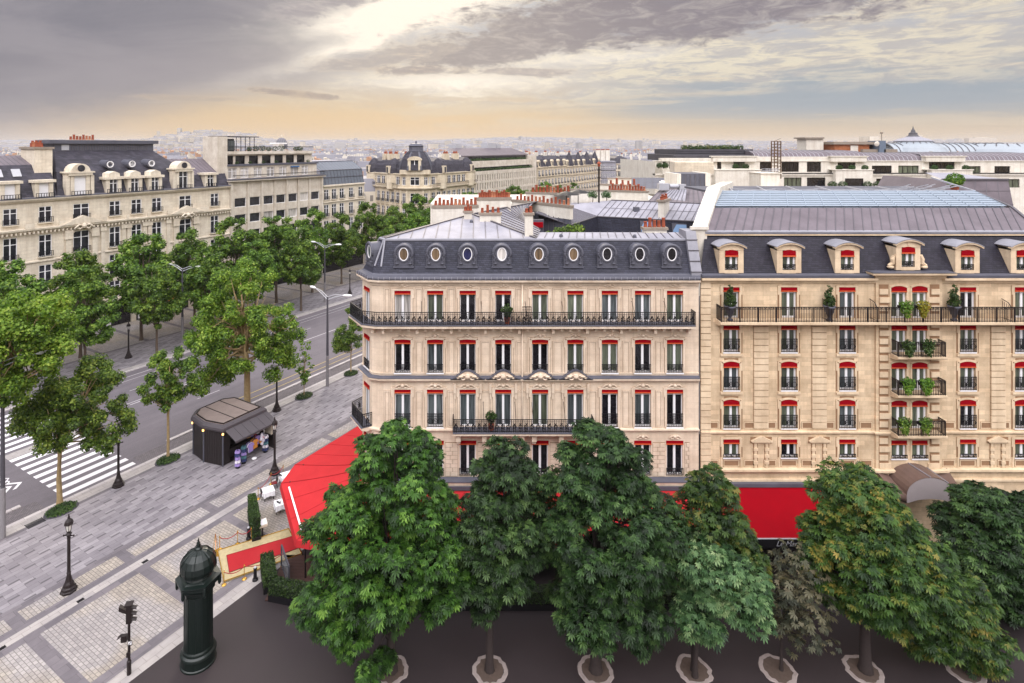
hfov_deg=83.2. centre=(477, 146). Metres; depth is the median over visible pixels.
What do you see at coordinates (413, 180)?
window
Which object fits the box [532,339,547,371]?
window
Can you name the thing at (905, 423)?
trailing plant
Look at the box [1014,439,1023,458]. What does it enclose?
window
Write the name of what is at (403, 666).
tree pit
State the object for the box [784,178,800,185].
window
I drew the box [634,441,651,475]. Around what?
window
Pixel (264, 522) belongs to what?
reception desk
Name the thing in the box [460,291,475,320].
window
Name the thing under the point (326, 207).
window
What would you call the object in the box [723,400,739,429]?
window
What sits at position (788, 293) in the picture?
window
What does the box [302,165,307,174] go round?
window
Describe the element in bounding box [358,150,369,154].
city house
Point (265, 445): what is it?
souvenir rack
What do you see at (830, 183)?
topiary ball
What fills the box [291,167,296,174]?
window
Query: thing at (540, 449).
window
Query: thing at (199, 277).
plane tree
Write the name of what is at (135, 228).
window
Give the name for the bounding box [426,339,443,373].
window
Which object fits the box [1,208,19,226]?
window
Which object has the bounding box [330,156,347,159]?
city house
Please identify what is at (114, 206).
window
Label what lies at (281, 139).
church dome
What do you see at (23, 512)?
cycle lane
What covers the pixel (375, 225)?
plane tree
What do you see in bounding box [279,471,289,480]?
tablecloth
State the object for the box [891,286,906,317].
window
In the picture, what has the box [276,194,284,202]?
window
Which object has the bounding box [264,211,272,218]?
window
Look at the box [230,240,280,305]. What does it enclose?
plane tree
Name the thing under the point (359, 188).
window
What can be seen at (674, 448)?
window
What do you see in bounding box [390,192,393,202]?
window
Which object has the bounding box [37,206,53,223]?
window
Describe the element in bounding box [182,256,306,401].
plane tree
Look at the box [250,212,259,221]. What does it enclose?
window
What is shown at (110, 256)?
window
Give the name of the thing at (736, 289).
window
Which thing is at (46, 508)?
kerb
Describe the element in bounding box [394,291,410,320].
window
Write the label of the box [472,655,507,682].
tree pit
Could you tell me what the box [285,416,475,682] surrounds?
chestnut tree
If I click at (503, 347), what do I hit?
window
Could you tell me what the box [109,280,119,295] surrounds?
window
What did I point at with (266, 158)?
window
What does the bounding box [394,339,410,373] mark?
window
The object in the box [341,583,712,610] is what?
terrace hedge
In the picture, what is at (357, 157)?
city house
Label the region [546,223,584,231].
courtyard shrub
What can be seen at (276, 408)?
street lamp
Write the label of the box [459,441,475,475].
window
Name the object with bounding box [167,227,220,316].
plane tree
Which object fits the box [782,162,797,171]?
window
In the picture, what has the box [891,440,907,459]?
window
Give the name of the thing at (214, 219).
window
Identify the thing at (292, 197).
window
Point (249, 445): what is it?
hanging shirts
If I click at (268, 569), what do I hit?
hedge
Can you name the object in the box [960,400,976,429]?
window
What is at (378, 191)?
window
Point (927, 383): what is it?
trailing plant
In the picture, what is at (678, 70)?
sky
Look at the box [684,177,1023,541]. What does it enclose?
hotel building
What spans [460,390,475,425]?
window
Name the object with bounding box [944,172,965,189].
roof bush
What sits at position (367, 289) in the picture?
window
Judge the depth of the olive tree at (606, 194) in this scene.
70.17 m
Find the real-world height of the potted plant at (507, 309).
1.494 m
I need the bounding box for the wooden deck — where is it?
[265,555,323,600]
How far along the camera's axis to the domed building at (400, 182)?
171.13 m
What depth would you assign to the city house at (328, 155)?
485.45 m
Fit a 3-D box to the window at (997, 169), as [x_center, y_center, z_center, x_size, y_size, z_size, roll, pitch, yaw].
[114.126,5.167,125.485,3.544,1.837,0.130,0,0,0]
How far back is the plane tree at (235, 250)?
101.52 m
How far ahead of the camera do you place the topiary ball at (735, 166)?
123.36 m
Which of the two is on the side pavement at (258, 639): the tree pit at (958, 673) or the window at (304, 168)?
the tree pit at (958, 673)
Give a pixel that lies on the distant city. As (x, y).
(178, 145)
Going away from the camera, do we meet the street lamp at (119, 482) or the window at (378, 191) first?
the street lamp at (119, 482)
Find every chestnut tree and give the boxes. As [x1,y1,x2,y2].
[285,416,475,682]
[443,434,554,674]
[534,417,694,675]
[666,461,772,671]
[667,531,777,678]
[765,538,841,671]
[793,455,972,675]
[899,558,1023,682]
[926,480,1023,630]
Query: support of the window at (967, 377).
in the hotel building at (796, 384)
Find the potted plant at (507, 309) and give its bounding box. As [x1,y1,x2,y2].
[500,303,513,323]
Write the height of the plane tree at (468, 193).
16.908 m
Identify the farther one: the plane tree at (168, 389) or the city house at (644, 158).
the city house at (644, 158)
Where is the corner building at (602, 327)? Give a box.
[348,190,701,485]
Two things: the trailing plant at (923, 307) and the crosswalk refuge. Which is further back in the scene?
the crosswalk refuge
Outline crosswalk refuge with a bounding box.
[5,431,76,459]
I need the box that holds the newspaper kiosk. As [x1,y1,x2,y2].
[191,397,277,466]
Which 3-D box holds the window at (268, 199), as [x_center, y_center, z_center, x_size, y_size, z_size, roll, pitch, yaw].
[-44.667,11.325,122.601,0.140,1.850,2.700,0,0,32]
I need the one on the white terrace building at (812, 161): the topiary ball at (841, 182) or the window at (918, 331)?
the topiary ball at (841, 182)
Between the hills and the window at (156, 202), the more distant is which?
the hills
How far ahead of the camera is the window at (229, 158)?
118.57 m
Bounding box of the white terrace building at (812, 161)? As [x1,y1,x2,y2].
[620,132,1023,213]
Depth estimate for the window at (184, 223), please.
106.76 m
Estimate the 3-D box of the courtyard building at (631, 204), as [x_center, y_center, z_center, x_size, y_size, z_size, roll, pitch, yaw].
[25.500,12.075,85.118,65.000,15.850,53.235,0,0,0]
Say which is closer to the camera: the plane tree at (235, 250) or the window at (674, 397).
the window at (674, 397)
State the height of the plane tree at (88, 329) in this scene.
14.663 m
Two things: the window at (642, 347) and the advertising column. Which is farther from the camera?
the window at (642, 347)
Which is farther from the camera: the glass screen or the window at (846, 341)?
the window at (846, 341)
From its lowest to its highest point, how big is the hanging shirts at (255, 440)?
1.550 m
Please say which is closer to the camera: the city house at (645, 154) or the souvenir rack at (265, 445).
the souvenir rack at (265, 445)
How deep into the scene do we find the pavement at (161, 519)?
42.67 m
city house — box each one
[325,153,334,159]
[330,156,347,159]
[334,153,346,157]
[345,150,359,154]
[346,154,373,162]
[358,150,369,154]
[426,150,438,155]
[627,156,648,160]
[637,151,653,156]
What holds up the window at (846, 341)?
in the hotel building at (796, 384)
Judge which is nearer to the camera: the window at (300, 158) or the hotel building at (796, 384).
the hotel building at (796, 384)
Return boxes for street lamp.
[60,514,77,596]
[112,429,124,488]
[124,321,132,358]
[269,417,279,475]
[272,377,280,412]
[347,269,351,293]
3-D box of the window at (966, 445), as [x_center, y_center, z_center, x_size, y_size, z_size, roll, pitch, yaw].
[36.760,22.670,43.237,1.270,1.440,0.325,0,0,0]
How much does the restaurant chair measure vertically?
0.907 m
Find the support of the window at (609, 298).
in the corner building at (602, 327)
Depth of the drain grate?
45.83 m
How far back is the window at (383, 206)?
174.57 m
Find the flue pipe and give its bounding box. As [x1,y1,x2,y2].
[596,161,600,202]
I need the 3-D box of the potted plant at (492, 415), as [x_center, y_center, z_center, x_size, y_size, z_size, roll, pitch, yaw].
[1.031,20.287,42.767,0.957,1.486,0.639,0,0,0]
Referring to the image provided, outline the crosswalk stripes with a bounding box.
[0,414,135,496]
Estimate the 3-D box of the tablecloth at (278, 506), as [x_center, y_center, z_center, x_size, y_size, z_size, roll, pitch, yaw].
[-16.194,29.400,47.395,1.050,0.590,1.042,0,0,-29]
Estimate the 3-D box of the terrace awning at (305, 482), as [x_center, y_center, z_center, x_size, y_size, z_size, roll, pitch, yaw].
[0.300,27.575,50.750,32.300,4.850,23.400,0,0,0]
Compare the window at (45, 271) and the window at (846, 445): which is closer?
the window at (846, 445)
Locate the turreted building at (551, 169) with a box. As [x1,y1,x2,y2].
[524,150,566,189]
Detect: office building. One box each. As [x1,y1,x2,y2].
[188,136,325,294]
[448,143,536,194]
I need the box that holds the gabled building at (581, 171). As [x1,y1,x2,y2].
[556,151,600,190]
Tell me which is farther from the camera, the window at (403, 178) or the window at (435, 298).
the window at (403, 178)
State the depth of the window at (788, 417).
43.15 m
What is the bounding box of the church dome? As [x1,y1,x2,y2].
[276,134,287,148]
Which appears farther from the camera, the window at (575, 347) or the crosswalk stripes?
the crosswalk stripes
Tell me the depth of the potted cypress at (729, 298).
42.50 m
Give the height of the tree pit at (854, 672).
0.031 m
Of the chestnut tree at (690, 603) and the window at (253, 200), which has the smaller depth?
the chestnut tree at (690, 603)
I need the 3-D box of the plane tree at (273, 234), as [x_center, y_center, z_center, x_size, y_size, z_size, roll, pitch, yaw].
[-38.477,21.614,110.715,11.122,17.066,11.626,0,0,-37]
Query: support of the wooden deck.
on the side pavement at (258, 639)
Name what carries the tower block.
on the hills
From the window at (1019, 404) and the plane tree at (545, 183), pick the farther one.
the plane tree at (545, 183)
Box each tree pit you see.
[381,655,408,682]
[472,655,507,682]
[577,654,613,682]
[676,653,713,682]
[758,653,797,682]
[841,654,884,682]
[943,664,986,682]
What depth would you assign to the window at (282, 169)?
128.06 m
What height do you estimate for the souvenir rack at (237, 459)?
1.750 m
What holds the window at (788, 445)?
in the hotel building at (796, 384)
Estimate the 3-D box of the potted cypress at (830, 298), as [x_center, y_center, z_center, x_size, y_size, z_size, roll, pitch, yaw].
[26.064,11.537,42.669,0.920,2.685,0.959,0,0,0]
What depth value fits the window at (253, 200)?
119.89 m
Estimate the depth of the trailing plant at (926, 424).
42.00 m
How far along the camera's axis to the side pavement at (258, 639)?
34.02 m
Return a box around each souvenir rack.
[234,449,240,468]
[241,445,246,463]
[262,434,268,452]
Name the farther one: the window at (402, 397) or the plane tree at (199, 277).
the plane tree at (199, 277)
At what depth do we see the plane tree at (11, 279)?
74.78 m
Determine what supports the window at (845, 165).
in the white terrace building at (812, 161)
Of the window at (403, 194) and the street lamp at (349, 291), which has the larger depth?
the window at (403, 194)
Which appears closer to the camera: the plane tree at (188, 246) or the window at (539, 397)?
the window at (539, 397)
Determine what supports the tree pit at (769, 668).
on the side pavement at (258, 639)
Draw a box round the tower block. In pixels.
[964,137,996,142]
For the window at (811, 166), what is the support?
in the white terrace building at (812, 161)
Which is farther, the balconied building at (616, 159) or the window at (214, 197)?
the balconied building at (616, 159)
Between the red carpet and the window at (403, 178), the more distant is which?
the window at (403, 178)
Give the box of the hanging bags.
[259,432,264,444]
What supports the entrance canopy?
attached to the hotel building at (796, 384)
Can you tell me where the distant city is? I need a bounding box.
[0,128,963,238]
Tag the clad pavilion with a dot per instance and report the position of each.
(997, 188)
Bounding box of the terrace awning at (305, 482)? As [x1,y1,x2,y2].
[280,426,700,577]
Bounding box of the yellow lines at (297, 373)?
[240,349,361,398]
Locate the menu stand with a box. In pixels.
[213,533,217,556]
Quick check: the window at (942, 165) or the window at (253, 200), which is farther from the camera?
the window at (942, 165)
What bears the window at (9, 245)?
in the avenue building at (44, 226)
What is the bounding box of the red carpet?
[226,536,297,572]
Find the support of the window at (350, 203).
in the glazed roof building at (343, 189)
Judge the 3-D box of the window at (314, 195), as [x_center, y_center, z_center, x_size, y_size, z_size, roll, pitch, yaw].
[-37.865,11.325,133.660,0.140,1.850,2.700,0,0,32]
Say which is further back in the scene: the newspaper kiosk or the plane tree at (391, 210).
the plane tree at (391, 210)
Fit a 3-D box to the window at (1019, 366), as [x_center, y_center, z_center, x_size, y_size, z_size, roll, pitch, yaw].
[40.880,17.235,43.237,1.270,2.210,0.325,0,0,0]
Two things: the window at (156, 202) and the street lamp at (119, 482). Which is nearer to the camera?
the street lamp at (119, 482)
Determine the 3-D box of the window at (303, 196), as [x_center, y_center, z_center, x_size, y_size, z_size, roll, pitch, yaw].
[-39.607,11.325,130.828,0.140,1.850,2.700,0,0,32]
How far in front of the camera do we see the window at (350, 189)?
143.63 m
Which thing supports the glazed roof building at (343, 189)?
on the pavement at (115, 348)
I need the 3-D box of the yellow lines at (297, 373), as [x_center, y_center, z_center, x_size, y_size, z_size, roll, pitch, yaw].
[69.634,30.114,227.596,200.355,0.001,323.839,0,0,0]
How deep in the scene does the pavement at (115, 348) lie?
95.50 m
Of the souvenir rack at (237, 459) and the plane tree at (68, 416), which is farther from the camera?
the souvenir rack at (237, 459)
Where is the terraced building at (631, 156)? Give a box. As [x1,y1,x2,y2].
[621,152,640,159]
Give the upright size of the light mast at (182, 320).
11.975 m
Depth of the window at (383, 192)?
174.57 m
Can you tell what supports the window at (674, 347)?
in the corner building at (602, 327)
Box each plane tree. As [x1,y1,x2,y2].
[0,258,49,318]
[0,282,16,358]
[0,288,80,407]
[5,352,139,504]
[43,248,116,357]
[56,265,122,355]
[105,231,179,340]
[127,265,187,354]
[136,345,203,456]
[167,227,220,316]
[177,250,233,310]
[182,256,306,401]
[208,216,262,293]
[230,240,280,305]
[252,215,303,302]
[278,228,323,310]
[294,207,334,292]
[295,338,314,394]
[324,212,360,283]
[331,307,362,370]
[350,201,388,256]
[376,205,411,239]
[376,215,407,237]
[402,193,429,224]
[404,212,427,230]
[425,198,433,211]
[462,192,477,194]
[505,184,521,194]
[538,181,552,191]
[569,182,578,188]
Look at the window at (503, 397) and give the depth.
43.38 m
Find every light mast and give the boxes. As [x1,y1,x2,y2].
[0,350,48,538]
[167,263,196,341]
[310,286,351,386]
[311,241,341,302]
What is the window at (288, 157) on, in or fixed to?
in the office building at (294, 190)
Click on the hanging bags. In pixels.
(261, 440)
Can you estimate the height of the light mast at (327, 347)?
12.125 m
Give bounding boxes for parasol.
[553,191,579,203]
[570,189,588,203]
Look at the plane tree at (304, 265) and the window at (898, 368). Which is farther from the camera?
the plane tree at (304, 265)
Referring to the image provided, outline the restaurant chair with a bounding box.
[271,476,277,487]
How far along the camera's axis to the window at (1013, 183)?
124.30 m
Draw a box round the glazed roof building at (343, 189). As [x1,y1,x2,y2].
[312,160,364,272]
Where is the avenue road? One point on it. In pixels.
(150, 433)
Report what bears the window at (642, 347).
in the corner building at (602, 327)
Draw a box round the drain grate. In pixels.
[24,517,45,528]
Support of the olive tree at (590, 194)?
on the courtyard building at (631, 204)
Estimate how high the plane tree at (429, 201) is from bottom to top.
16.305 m
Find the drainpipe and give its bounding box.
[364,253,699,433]
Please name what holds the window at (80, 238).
in the avenue building at (44, 226)
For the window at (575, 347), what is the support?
in the corner building at (602, 327)
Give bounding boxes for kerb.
[0,296,362,412]
[6,353,362,513]
[6,362,362,527]
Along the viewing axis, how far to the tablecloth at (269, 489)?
48.93 m
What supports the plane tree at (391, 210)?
on the pavement at (115, 348)
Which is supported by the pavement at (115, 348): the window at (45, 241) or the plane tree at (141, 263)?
the plane tree at (141, 263)
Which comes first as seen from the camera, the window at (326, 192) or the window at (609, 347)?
the window at (609, 347)
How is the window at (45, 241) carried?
in the avenue building at (44, 226)
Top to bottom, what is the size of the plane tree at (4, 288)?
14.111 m
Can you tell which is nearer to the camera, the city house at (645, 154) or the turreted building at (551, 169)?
the turreted building at (551, 169)
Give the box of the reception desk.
[259,518,267,535]
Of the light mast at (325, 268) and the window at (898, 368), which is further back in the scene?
the light mast at (325, 268)
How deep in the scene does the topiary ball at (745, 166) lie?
123.34 m
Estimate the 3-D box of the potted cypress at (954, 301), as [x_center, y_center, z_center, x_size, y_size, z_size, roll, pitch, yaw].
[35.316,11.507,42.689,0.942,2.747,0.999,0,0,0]
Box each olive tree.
[587,190,597,202]
[601,191,611,200]
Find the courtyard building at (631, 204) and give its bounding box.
[430,171,710,295]
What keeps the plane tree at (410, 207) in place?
on the pavement at (115, 348)
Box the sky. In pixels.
[0,0,1023,141]
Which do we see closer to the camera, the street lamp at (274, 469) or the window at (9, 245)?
the street lamp at (274, 469)
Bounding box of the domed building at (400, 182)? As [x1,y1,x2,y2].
[366,141,476,236]
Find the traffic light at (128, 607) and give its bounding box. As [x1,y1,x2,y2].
[117,600,137,675]
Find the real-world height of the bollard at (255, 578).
0.970 m
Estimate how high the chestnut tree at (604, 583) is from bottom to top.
14.041 m
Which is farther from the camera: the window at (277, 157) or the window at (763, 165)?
the window at (277, 157)
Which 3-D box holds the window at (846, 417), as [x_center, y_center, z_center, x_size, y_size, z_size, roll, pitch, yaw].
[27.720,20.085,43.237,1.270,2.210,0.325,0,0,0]
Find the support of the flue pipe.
on the courtyard building at (631, 204)
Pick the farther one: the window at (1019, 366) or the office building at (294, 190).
the office building at (294, 190)
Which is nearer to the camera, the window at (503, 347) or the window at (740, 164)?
the window at (503, 347)
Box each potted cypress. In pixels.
[723,285,736,320]
[822,285,836,320]
[946,284,961,320]
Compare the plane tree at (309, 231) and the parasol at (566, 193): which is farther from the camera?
the plane tree at (309, 231)
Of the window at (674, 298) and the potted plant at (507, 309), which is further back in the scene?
the window at (674, 298)
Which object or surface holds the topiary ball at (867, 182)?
on the white terrace building at (812, 161)
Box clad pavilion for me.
[877,173,1012,205]
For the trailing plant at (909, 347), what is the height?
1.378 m
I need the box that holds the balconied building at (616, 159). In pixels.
[588,154,626,177]
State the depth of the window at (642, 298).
43.38 m
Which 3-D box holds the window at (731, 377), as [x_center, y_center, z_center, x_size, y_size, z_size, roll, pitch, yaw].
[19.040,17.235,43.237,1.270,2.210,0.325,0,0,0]
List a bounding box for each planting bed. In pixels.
[43,500,78,518]
[155,452,180,466]
[295,391,312,400]
[344,370,357,376]
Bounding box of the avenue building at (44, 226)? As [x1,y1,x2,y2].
[0,135,231,335]
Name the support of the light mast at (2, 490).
on the pavement at (161, 519)
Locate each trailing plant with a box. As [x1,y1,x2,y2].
[895,416,911,435]
[897,300,913,318]
[899,376,915,394]
[900,339,915,357]
[914,300,931,318]
[917,416,933,435]
[919,338,936,357]
[919,377,934,395]
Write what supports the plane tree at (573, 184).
on the pavement at (115, 348)
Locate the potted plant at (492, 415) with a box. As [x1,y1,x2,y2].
[485,410,496,430]
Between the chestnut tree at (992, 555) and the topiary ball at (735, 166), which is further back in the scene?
the topiary ball at (735, 166)
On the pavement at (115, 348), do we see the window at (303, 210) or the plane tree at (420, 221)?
the plane tree at (420, 221)
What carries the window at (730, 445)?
in the hotel building at (796, 384)
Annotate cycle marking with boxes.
[5,478,21,491]
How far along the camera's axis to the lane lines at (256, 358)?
82.23 m
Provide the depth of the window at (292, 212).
128.34 m
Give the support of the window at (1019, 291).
in the hotel building at (796, 384)
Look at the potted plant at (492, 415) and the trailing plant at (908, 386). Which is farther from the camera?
the potted plant at (492, 415)
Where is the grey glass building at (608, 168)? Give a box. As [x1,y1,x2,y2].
[596,149,615,183]
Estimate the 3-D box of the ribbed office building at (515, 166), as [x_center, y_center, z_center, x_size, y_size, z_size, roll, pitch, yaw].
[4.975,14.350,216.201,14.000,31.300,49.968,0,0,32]
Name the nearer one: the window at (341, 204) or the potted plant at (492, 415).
the potted plant at (492, 415)
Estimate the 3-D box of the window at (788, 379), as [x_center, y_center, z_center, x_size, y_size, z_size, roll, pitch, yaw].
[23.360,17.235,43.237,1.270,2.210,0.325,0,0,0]
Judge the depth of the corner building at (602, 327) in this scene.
43.20 m
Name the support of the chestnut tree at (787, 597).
on the side pavement at (258, 639)
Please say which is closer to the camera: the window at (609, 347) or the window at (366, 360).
the window at (609, 347)
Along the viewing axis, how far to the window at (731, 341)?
43.29 m
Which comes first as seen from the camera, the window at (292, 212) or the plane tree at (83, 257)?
the plane tree at (83, 257)
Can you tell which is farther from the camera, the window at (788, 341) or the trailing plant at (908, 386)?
the window at (788, 341)
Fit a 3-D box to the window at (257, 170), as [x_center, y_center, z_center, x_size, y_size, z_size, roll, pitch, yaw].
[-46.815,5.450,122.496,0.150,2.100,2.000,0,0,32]
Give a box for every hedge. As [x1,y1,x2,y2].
[247,493,260,541]
[260,550,277,594]
[267,575,310,608]
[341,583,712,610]
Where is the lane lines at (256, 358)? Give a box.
[80,302,362,404]
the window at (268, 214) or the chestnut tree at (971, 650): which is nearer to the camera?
the chestnut tree at (971, 650)
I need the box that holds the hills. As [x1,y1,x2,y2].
[190,141,1023,143]
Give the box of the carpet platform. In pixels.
[218,528,301,582]
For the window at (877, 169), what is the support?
in the white terrace building at (812, 161)
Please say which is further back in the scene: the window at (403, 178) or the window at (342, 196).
the window at (403, 178)
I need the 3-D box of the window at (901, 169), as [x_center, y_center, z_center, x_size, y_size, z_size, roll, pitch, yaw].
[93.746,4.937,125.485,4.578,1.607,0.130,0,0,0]
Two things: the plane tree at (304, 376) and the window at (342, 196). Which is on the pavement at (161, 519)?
the plane tree at (304, 376)
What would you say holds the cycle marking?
on the avenue road
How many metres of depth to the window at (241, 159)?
120.68 m
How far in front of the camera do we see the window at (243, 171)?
119.83 m
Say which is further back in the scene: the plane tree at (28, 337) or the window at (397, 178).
the window at (397, 178)
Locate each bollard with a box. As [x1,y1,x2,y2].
[246,526,250,540]
[252,566,257,581]
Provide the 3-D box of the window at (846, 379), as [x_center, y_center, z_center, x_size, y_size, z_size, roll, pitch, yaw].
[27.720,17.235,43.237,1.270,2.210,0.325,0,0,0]
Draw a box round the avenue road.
[0,297,362,510]
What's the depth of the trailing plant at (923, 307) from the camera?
42.01 m
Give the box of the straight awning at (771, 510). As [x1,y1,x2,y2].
[721,482,822,547]
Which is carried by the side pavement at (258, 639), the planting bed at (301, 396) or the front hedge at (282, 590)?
the front hedge at (282, 590)
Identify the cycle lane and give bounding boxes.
[6,356,362,525]
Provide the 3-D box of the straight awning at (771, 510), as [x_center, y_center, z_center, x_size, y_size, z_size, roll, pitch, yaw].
[22.000,26.150,41.095,9.400,2.200,4.110,0,0,0]
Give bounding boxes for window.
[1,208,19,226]
[3,238,19,262]
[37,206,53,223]
[37,234,53,258]
[39,264,51,285]
[72,230,91,253]
[73,203,90,218]
[108,201,122,216]
[108,226,120,247]
[109,254,117,273]
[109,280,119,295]
[130,199,143,214]
[131,224,140,239]
[151,198,163,212]
[152,222,161,237]
[179,195,192,208]
[179,218,190,232]
[210,193,220,206]
[210,215,217,233]
[227,156,232,163]
[228,168,235,178]
[235,156,244,163]
[235,197,245,206]
[235,214,245,223]
[240,168,247,177]
[249,155,257,163]
[250,196,259,205]
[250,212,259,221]
[254,167,260,176]
[262,155,269,162]
[264,195,272,203]
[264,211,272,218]
[267,167,273,176]
[275,155,281,162]
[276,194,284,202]
[276,209,284,217]
[279,166,285,175]
[286,155,293,162]
[288,193,296,201]
[288,208,296,216]
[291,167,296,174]
[297,155,303,161]
[300,192,307,200]
[300,207,307,215]
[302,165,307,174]
[311,191,318,199]
[323,189,329,200]
[324,205,329,216]
[331,189,337,199]
[331,204,337,216]
[339,188,344,198]
[340,203,345,214]
[348,187,354,197]
[349,202,354,213]
[358,187,363,196]
[363,333,369,370]
[364,286,369,316]
[364,381,369,420]
[376,190,379,200]
[380,191,384,201]
[381,205,384,215]
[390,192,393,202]
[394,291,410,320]
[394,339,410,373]
[394,390,410,428]
[395,192,398,202]
[396,177,399,184]
[401,193,405,203]
[402,177,405,184]
[410,177,418,184]
[410,193,419,203]
[424,177,427,184]
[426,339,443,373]
[426,390,443,428]
[427,291,442,320]
[432,441,443,474]
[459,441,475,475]
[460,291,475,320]
[460,339,475,371]
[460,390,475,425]
[495,291,510,320]
[495,339,510,371]
[495,390,510,425]
[531,441,548,473]
[532,291,547,320]
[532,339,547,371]
[532,390,547,425]
[567,291,583,320]
[567,339,583,372]
[567,390,583,425]
[601,339,618,373]
[602,291,617,320]
[602,390,618,427]
[634,339,651,373]
[634,390,651,428]
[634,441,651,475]
[635,291,650,320]
[666,339,683,373]
[666,390,683,428]
[666,441,683,475]
[667,291,682,320]
[723,287,739,316]
[723,325,739,353]
[723,362,739,391]
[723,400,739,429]
[723,439,739,458]
[734,162,744,168]
[760,162,770,171]
[780,439,797,458]
[781,287,797,316]
[781,325,797,353]
[781,362,797,391]
[781,400,797,429]
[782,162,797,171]
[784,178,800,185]
[807,162,820,171]
[807,178,824,185]
[838,162,854,168]
[839,287,855,316]
[839,325,855,353]
[839,362,855,391]
[839,400,855,429]
[839,439,855,458]
[872,166,890,172]
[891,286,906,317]
[891,325,906,351]
[891,362,906,389]
[891,400,906,427]
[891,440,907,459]
[898,166,917,172]
[911,440,928,459]
[912,286,927,317]
[912,325,927,351]
[912,362,927,389]
[912,400,927,427]
[929,162,953,168]
[959,439,976,458]
[960,287,976,316]
[960,325,976,353]
[960,362,976,391]
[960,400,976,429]
[969,166,979,172]
[994,166,1008,172]
[1008,179,1018,187]
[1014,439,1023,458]
[1015,287,1023,316]
[1015,325,1023,353]
[1015,362,1023,391]
[1015,400,1023,429]
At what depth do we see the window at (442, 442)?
43.32 m
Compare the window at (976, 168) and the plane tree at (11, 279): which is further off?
the window at (976, 168)
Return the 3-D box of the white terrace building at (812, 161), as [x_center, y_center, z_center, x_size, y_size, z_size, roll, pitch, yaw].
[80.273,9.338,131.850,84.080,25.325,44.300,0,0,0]
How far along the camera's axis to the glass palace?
844.00 m
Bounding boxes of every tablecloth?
[261,485,275,498]
[273,499,284,511]
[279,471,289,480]
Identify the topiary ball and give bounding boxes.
[656,163,662,168]
[662,163,668,168]
[732,164,738,168]
[742,164,748,168]
[827,181,836,185]
[838,181,847,185]
[863,181,872,185]
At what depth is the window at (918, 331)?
43.15 m
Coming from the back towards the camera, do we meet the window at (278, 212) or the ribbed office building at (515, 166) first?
the ribbed office building at (515, 166)
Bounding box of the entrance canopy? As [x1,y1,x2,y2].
[874,462,957,502]
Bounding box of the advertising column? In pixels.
[175,537,220,675]
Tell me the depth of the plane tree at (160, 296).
81.98 m
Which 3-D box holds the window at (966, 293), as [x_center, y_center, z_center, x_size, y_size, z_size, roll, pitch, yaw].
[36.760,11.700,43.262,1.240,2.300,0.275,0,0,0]
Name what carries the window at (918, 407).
in the hotel building at (796, 384)
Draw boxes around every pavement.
[0,263,365,410]
[0,364,362,682]
[129,434,1023,682]
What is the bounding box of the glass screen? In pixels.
[281,544,289,579]
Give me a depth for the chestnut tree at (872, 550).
31.48 m
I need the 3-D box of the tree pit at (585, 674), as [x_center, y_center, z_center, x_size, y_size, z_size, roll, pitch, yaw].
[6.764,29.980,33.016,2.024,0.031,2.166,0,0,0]
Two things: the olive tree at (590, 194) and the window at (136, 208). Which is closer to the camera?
the olive tree at (590, 194)
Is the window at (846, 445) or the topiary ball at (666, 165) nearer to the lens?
the window at (846, 445)
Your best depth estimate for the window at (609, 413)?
43.38 m
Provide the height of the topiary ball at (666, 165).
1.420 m
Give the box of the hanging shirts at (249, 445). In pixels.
[246,441,253,452]
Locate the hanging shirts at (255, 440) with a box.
[251,434,258,448]
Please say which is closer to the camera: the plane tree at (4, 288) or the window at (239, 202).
the plane tree at (4, 288)
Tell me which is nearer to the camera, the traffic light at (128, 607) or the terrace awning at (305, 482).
the traffic light at (128, 607)
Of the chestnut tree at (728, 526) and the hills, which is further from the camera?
the hills
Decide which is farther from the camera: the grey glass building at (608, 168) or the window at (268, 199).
the grey glass building at (608, 168)
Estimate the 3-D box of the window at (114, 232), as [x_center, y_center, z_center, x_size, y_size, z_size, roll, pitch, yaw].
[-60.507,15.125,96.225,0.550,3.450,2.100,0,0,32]
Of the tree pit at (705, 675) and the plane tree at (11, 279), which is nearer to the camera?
the tree pit at (705, 675)
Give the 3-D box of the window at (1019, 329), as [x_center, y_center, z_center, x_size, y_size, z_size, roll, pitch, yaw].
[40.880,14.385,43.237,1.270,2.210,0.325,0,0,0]
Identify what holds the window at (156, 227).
in the avenue building at (44, 226)
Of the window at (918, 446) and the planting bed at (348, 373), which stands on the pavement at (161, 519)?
the planting bed at (348, 373)
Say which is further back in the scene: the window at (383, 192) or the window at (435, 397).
the window at (383, 192)
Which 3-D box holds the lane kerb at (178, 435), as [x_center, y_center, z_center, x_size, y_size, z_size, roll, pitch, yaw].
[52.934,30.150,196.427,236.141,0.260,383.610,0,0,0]
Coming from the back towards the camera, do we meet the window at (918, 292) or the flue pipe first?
the flue pipe
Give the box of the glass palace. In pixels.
[886,127,1023,152]
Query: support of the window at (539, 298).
in the corner building at (602, 327)
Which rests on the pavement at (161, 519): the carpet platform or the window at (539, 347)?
the carpet platform
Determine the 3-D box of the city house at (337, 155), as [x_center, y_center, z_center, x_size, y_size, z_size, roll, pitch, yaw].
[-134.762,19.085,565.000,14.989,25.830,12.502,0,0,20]
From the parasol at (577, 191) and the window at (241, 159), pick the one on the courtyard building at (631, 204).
the parasol at (577, 191)
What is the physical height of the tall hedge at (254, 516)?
1.974 m
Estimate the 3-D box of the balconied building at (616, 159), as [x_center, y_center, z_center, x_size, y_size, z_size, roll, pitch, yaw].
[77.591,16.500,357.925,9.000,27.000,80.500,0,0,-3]
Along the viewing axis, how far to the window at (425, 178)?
165.64 m
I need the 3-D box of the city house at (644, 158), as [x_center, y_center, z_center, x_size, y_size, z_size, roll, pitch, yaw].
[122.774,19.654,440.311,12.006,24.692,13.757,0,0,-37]
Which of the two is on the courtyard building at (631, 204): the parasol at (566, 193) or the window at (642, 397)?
the parasol at (566, 193)

